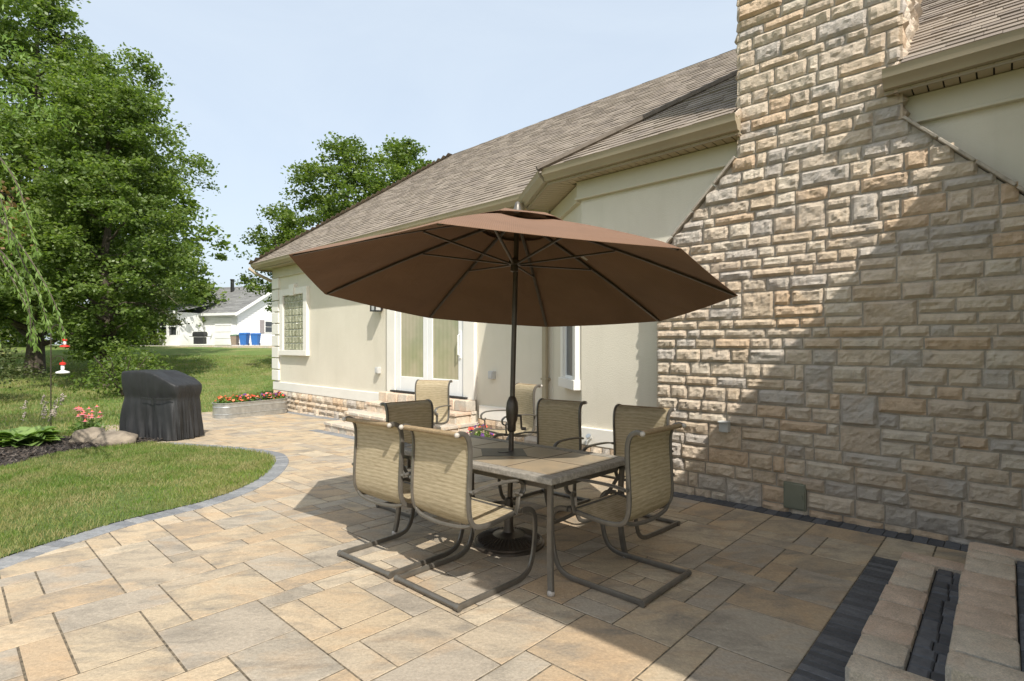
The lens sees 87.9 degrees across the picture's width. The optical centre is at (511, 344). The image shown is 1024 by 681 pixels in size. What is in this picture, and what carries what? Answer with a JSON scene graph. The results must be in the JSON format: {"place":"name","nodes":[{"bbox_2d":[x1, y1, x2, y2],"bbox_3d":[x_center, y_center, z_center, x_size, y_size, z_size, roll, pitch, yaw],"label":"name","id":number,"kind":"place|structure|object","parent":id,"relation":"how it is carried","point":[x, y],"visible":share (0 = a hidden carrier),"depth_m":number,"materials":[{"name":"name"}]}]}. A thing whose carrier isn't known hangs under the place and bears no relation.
{"place":"outdoors","nodes":[
{"label":"outdoors","id":0,"kind":"place"},
{"bbox_2d":[0,346,274,557],"bbox_3d":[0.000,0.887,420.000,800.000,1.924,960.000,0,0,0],"label":"ground","id":1,"kind":"structure","parent":0,"point":[194,351],"depth_m":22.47,"materials":[{"name":"green plant"}]},
{"bbox_2d":[2,213,49,344],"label":"background tree","id":2,"kind":"object","parent":1,"relation":"on","point":[18,335],"visible":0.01,"depth_m":45.65,"materials":[{"name":"green plant"}]},
{"bbox_2d":[0,326,55,389],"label":"conifer shrub","id":3,"kind":"object","parent":1,"relation":"on","point":[17,370],"visible":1,"depth_m":16.30,"materials":[{"name":"green plant"}]},
{"bbox_2d":[0,214,103,347],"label":"background tree","id":4,"kind":"object","parent":1,"relation":"on","point":[12,337],"visible":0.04,"depth_m":37.12,"materials":[{"name":"green plant"}]},
{"bbox_2d":[0,69,211,388],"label":"broad tree","id":5,"kind":"object","parent":1,"relation":"on","point":[94,186],"visible":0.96,"depth_m":18.72,"materials":[{"name":"green plant"}]},
{"bbox_2d":[0,0,226,375],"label":"maple tree","id":6,"kind":"object","parent":1,"relation":"on","point":[63,57],"visible":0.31,"depth_m":22.34,"materials":[{"name":"green plant"}]},
{"bbox_2d":[54,336,173,400],"bbox_3d":[-12.797,0.999,17.484,3.227,2.588,3.138,0,0,0],"label":"shrub","id":7,"kind":"object","parent":1,"relation":"on","point":[114,383],"visible":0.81,"depth_m":17.38,"materials":[{"name":"green plant"}]},
{"bbox_2d":[5,172,237,342],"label":"background tree","id":8,"kind":"object","parent":1,"relation":"on","point":[204,286],"visible":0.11,"depth_m":41.79,"materials":[{"name":"green plant"}]},
{"bbox_2d":[0,442,288,569],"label":"curved border","id":9,"kind":"object","parent":1,"relation":"on","point":[278,468],"visible":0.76,"depth_m":4.85,"materials":[{"name":"grey stone"}]},
{"bbox_2d":[140,331,164,344],"bbox_3d":[-26.742,-0.418,38.862,2.313,1.750,2.520,0,0,-19],"label":"porch shrub","id":10,"kind":"object","parent":1,"relation":"on","point":[149,341],"visible":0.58,"depth_m":38.79,"materials":[{"name":"green plant"}]},
{"bbox_2d":[67,279,274,344],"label":"neighbour house","id":11,"kind":"structure","parent":1,"relation":"on","point":[232,315],"depth_m":40.81,"materials":[{"name":"white"}]},
{"bbox_2d":[215,318,231,344],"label":"garage door","id":12,"kind":"structure","parent":11,"relation":"in","point":[223,326],"depth_m":40.40,"materials":[{"name":"white paint"}]},
{"bbox_2d":[264,321,273,332],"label":"window","id":13,"kind":"structure","parent":11,"relation":"in","point":[267,324],"depth_m":42.78,"materials":[{"name":"white paint"}]},
{"bbox_2d":[174,346,274,347],"bbox_3d":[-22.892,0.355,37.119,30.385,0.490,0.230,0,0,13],"label":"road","id":14,"kind":"structure","parent":1,"relation":"on","point":[232,346],"depth_m":36.00,"materials":[{"name":"grey asphalt"}]},
{"bbox_2d":[234,208,303,311],"bbox_3d":[-10.442,-2.291,23.534,4.005,7.338,3.543,0,0,0],"label":"young tree","id":15,"kind":"object","parent":1,"relation":"on","point":[280,238],"visible":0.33,"depth_m":23.06,"materials":[{"name":"green plant"}]},
{"bbox_2d":[255,131,391,248],"bbox_3d":[-8.319,-4.375,26.011,7.161,11.135,8.484,0,0,0],"label":"oak tree","id":16,"kind":"object","parent":1,"relation":"on","point":[352,177],"visible":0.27,"depth_m":24.14,"materials":[{"name":"green plant"}]},
{"bbox_2d":[354,134,434,204],"bbox_3d":[-5.352,-4.696,26.216,5.693,11.600,6.055,0,0,-35],"label":"oak tree","id":17,"kind":"object","parent":1,"relation":"on","point":[402,155],"visible":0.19,"depth_m":25.34,"materials":[{"name":"green plant"}]},
{"bbox_2d":[248,0,1023,550],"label":"stucco house","id":18,"kind":"structure","parent":1,"relation":"on","point":[830,192],"depth_m":4.98,"materials":[{"name":"stone"}]},
{"bbox_2d":[278,284,309,355],"bbox_3d":[-5.907,-0.670,14.353,1.660,1.920,0.130,0,0,43],"label":"window","id":19,"kind":"structure","parent":18,"relation":"in","point":[293,301],"depth_m":14.31,"materials":[{"name":"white glass"}]},
{"bbox_2d":[287,411,353,438],"bbox_3d":[-4.183,1.777,11.759,8.354,0.231,1.444,0,0,43],"label":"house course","id":20,"kind":"object","parent":18,"relation":"attached to","point":[334,433],"visible":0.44,"depth_m":10.65,"materials":[{"name":"grey stone"}]},
{"bbox_2d":[387,309,476,399],"bbox_3d":[-1.662,-0.350,10.379,2.730,2.800,0.150,0,0,43],"label":"patio door","id":21,"kind":"structure","parent":18,"relation":"in","point":[418,347],"depth_m":10.32,"materials":[{"name":"white paint"}]},
{"bbox_2d":[558,326,580,390],"bbox_3d":[0.785,-0.355,7.226,0.120,1.890,0.770,0,0,-10],"label":"window","id":22,"kind":"structure","parent":18,"relation":"in","point":[570,336],"depth_m":7.21,"materials":[{"name":"white paint"}]},
{"bbox_2d":[784,481,806,511],"bbox_3d":[2.638,1.411,4.954,0.190,0.250,0.050,0,0,43],"label":"cleanout door","id":23,"kind":"structure","parent":18,"relation":"in","point":[795,494],"depth_m":4.94,"materials":[{"name":"grey metal"}]},
{"bbox_2d":[673,492,967,551],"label":"paver border","id":24,"kind":"structure","parent":1,"relation":"on","point":[948,544],"depth_m":4.66,"materials":[{"name":"grey stone"}]},
{"bbox_2d":[845,542,1023,680],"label":"stone steps","id":25,"kind":"structure","parent":1,"relation":"on","point":[930,618],"depth_m":2.54,"materials":[{"name":"beige stone"}]},
{"bbox_2d":[0,429,275,558],"bbox_3d":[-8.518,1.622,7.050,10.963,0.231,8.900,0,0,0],"label":"lawn","id":26,"kind":"structure","parent":0,"point":[122,506],"depth_m":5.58,"materials":[{"name":"green plant"}]},
{"bbox_2d":[0,5,78,352],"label":"weeping tree","id":27,"kind":"object","parent":26,"relation":"on","point":[7,226],"visible":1,"depth_m":6.49,"materials":[{"name":"green plant"}]},
{"bbox_2d":[50,324,65,428],"bbox_3d":[-8.475,0.689,9.907,0.280,2.138,0.020,0,0,0],"label":"shepherd hook","id":28,"kind":"object","parent":26,"relation":"on","point":[51,359],"visible":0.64,"depth_m":9.90,"materials":[{"name":"brown metal"}]},
{"bbox_2d":[55,360,69,373],"bbox_3d":[-8.385,0.403,9.907,0.210,0.270,0.210,0,0,0],"label":"hummingbird feeder","id":29,"kind":"object","parent":28,"relation":"hanging from","point":[62,370],"visible":1,"depth_m":9.88,"materials":[{"name":"white plastic"}]},
{"bbox_2d":[59,339,69,346],"bbox_3d":[-8.345,-0.054,9.907,0.158,0.202,0.158,0,0,0],"label":"hummingbird feeder","id":30,"kind":"object","parent":28,"relation":"hanging from","point":[64,343],"visible":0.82,"depth_m":9.88,"materials":[{"name":"red plastic"}]},
{"bbox_2d":[0,435,162,465],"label":"mulch bed","id":31,"kind":"object","parent":26,"relation":"on","point":[18,448],"visible":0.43,"depth_m":8.36,"materials":[{"name":"brown wood"}]},
{"bbox_2d":[0,425,64,446],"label":"hosta","id":32,"kind":"object","parent":31,"relation":"on","point":[25,436],"visible":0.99,"depth_m":8.68,"materials":[{"name":"green plant"}]},
{"bbox_2d":[20,393,65,426],"bbox_3d":[-8.365,1.280,9.578,0.693,0.840,0.381,0,0,-10],"label":"dried perennial","id":33,"kind":"object","parent":31,"relation":"in","point":[54,411],"visible":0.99,"depth_m":9.52,"materials":[{"name":"beige plant"}]},
{"bbox_2d":[69,427,104,443],"bbox_3d":[-7.253,1.557,9.127,0.607,0.284,0.445,0,0,0],"label":"garden rock","id":34,"kind":"object","parent":31,"relation":"on","point":[86,435],"visible":0.56,"depth_m":8.97,"materials":[{"name":"beige stone"}]},
{"bbox_2d":[64,405,110,434],"bbox_3d":[-7.976,1.489,10.019,0.691,0.674,0.698,0,0,0],"label":"coneflower","id":35,"kind":"object","parent":31,"relation":"in","point":[81,424],"visible":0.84,"depth_m":9.95,"materials":[{"name":"pink plant"}]},
{"bbox_2d":[90,431,138,444],"bbox_3d":[-6.746,1.585,9.011,0.722,0.231,0.560,0,0,-19],"label":"garden rock","id":36,"kind":"object","parent":31,"relation":"on","point":[112,437],"visible":0.78,"depth_m":8.88,"materials":[{"name":"beige stone"}]},
{"bbox_2d":[47,345,271,345],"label":"driveway","id":37,"kind":"structure","parent":0,"point":[193,345],"depth_m":37.02,"materials":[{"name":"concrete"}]},
{"bbox_2d":[189,332,210,343],"bbox_3d":[-23.151,-0.510,39.398,1.400,0.920,0.560,0,0,0],"label":"gas grill","id":38,"kind":"object","parent":37,"relation":"on","point":[199,337],"visible":1,"depth_m":39.15,"materials":[{"name":"black metal"}]},
{"bbox_2d":[230,334,238,344],"bbox_3d":[-20.301,-0.368,38.903,0.484,0.784,0.554,0,0,0],"label":"wheelie bin","id":39,"kind":"object","parent":37,"relation":"on","point":[234,338],"visible":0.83,"depth_m":38.69,"materials":[{"name":"brown plastic"}]},
{"bbox_2d":[239,332,249,344],"bbox_3d":[-19.575,-0.434,38.853,0.570,0.943,0.653,0,0,0],"label":"wheelie bin","id":40,"kind":"object","parent":37,"relation":"on","point":[244,337],"visible":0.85,"depth_m":38.60,"materials":[{"name":"blue plastic"}]},
{"bbox_2d":[250,333,260,344],"bbox_3d":[-18.767,-0.415,38.880,0.546,0.898,0.625,0,0,0],"label":"wheelie bin","id":41,"kind":"object","parent":37,"relation":"on","point":[255,338],"visible":0.98,"depth_m":38.64,"materials":[{"name":"blue plastic"}]},
{"bbox_2d":[0,0,737,344],"label":"sky","id":42,"kind":"structure","parent":0,"point":[257,82],"materials":[{"name":"blue"}]},
{"bbox_2d":[0,412,966,680],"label":"patio","id":43,"kind":"structure","parent":0,"point":[82,590],"depth_m":3.28,"materials":[{"name":"beige stone"}]},
{"bbox_2d":[119,369,203,440],"bbox_3d":[-6.417,1.085,9.757,1.411,1.236,0.804,0,0,14],"label":"covered grill","id":44,"kind":"object","parent":43,"relation":"on","point":[163,404],"visible":1,"depth_m":9.47,"materials":[{"name":"black fabric"}]},
{"bbox_2d":[212,397,287,418],"bbox_3d":[-6.670,1.609,13.600,0.636,0.390,1.896,0,0,36],"label":"trough planter","id":45,"kind":"object","parent":43,"relation":"on","point":[247,409],"visible":0.86,"depth_m":13.25,"materials":[{"name":"metal"}]},
{"bbox_2d":[213,395,231,402],"bbox_3d":[-7.082,1.372,13.034,0.449,0.264,0.440,0,0,0],"label":"bedding plant","id":46,"kind":"object","parent":45,"relation":"in","point":[224,400],"visible":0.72,"depth_m":12.97,"materials":[{"name":"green plant"}]},
{"bbox_2d":[227,394,242,402],"bbox_3d":[-6.915,1.369,13.203,0.444,0.288,0.423,0,0,0],"label":"bedding plant","id":47,"kind":"object","parent":45,"relation":"in","point":[234,399],"visible":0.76,"depth_m":13.16,"materials":[{"name":"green plant"}]},
{"bbox_2d":[237,393,249,401],"bbox_3d":[-6.833,1.368,13.417,0.419,0.278,0.437,0,0,33],"label":"bedding plant","id":48,"kind":"object","parent":45,"relation":"in","point":[247,397],"visible":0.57,"depth_m":13.41,"materials":[{"name":"green plant"}]},
{"bbox_2d":[244,394,259,400],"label":"bedding plant","id":49,"kind":"object","parent":45,"relation":"in","point":[253,397],"visible":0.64,"depth_m":13.55,"materials":[{"name":"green plant"}]},
{"bbox_2d":[255,393,267,399],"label":"bedding plant","id":50,"kind":"object","parent":45,"relation":"in","point":[260,396],"visible":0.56,"depth_m":13.79,"materials":[{"name":"green plant"}]},
{"bbox_2d":[261,392,277,399],"bbox_3d":[-6.366,1.380,13.964,0.418,0.260,0.414,0,0,20],"label":"bedding plant","id":51,"kind":"object","parent":45,"relation":"in","point":[271,395],"visible":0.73,"depth_m":13.92,"materials":[{"name":"green plant"}]},
{"bbox_2d":[273,391,285,398],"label":"bedding plant","id":52,"kind":"object","parent":45,"relation":"in","point":[279,395],"visible":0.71,"depth_m":14.12,"materials":[{"name":"green plant"}]},
{"bbox_2d":[337,416,464,578],"bbox_3d":[-0.811,1.041,3.967,0.648,1.021,0.718,-1,-2,41],"label":"patio chair","id":53,"kind":"object","parent":43,"relation":"on","point":[378,461],"visible":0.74,"depth_m":3.78,"materials":[{"name":"beige fabric"}]},
{"bbox_2d":[324,391,478,435],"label":"steps","id":54,"kind":"structure","parent":43,"relation":"on","point":[463,413],"depth_m":10.13,"materials":[{"name":"beige stone"}]},
{"bbox_2d":[376,399,433,517],"bbox_3d":[-0.853,1.072,5.171,0.718,1.021,0.648,-1,-2,43],"label":"patio chair","id":55,"kind":"object","parent":43,"relation":"on","point":[419,413],"visible":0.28,"depth_m":5.33,"materials":[{"name":"beige fabric"}]},
{"bbox_2d":[415,379,452,424],"bbox_3d":[-1.345,1.102,8.097,0.693,1.113,0.769,-1,-2,21],"label":"patio chair","id":56,"kind":"object","parent":43,"relation":"on","point":[436,392],"visible":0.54,"depth_m":8.30,"materials":[{"name":"beige fabric"}]},
{"bbox_2d":[393,423,537,611],"bbox_3d":[-0.296,1.029,3.507,0.648,1.021,0.719,-1,-2,43],"label":"patio chair","id":57,"kind":"object","parent":43,"relation":"on","point":[440,476],"visible":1,"depth_m":3.35,"materials":[{"name":"beige fabric"}]},
{"bbox_2d":[466,422,493,437],"bbox_3d":[-0.556,1.508,8.860,0.615,0.422,0.617,0,0,0],"label":"petunia","id":58,"kind":"object","parent":43,"relation":"on","point":[478,433],"visible":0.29,"depth_m":8.82,"materials":[{"name":"green plant"}]},
{"bbox_2d":[471,382,542,437],"bbox_3d":[-0.066,1.074,7.013,0.769,1.113,0.693,1,-2,-27],"label":"patio chair","id":59,"kind":"object","parent":43,"relation":"on","point":[525,395],"visible":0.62,"depth_m":7.07,"materials":[{"name":"beige fabric"}]},
{"bbox_2d":[392,435,627,596],"bbox_3d":[-0.069,1.194,4.128,1.720,0.727,0.940,-1,-2,43],"label":"patio table","id":60,"kind":"object","parent":43,"relation":"on","point":[550,469],"visible":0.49,"depth_m":3.74,"materials":[{"name":"tile"}]},
{"bbox_2d":[289,201,737,556],"bbox_3d":[0.007,0.196,4.240,3.104,2.725,3.085,0,0,36],"label":"patio umbrella","id":61,"kind":"object","parent":43,"relation":"on","point":[515,266],"visible":0.99,"depth_m":4.52,"materials":[{"name":"fabric"}]},
{"bbox_2d":[498,398,590,512],"bbox_3d":[0.320,1.076,5.311,0.648,1.021,0.719,-1,-2,43],"label":"patio chair","id":62,"kind":"object","parent":43,"relation":"on","point":[558,423],"visible":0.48,"depth_m":5.48,"materials":[{"name":"beige fabric"}]},
{"bbox_2d":[554,422,691,607],"bbox_3d":[0.721,1.030,3.560,0.718,1.021,0.648,-1,-2,43],"label":"patio chair","id":63,"kind":"object","parent":43,"relation":"on","point":[649,473],"visible":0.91,"depth_m":3.41,"materials":[{"name":"beige fabric"}]},
{"bbox_2d":[573,404,679,539],"bbox_3d":[0.989,1.057,4.592,0.718,1.021,0.648,1,-2,-45],"label":"patio chair","id":64,"kind":"object","parent":43,"relation":"on","point":[627,419],"visible":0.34,"depth_m":4.77,"materials":[{"name":"beige fabric"}]},
{"bbox_2d":[789,556,897,680],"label":"paver band","id":65,"kind":"object","parent":43,"relation":"on","point":[828,655],"visible":0.6,"depth_m":2.85,"materials":[{"name":"grey stone"}]}
]}

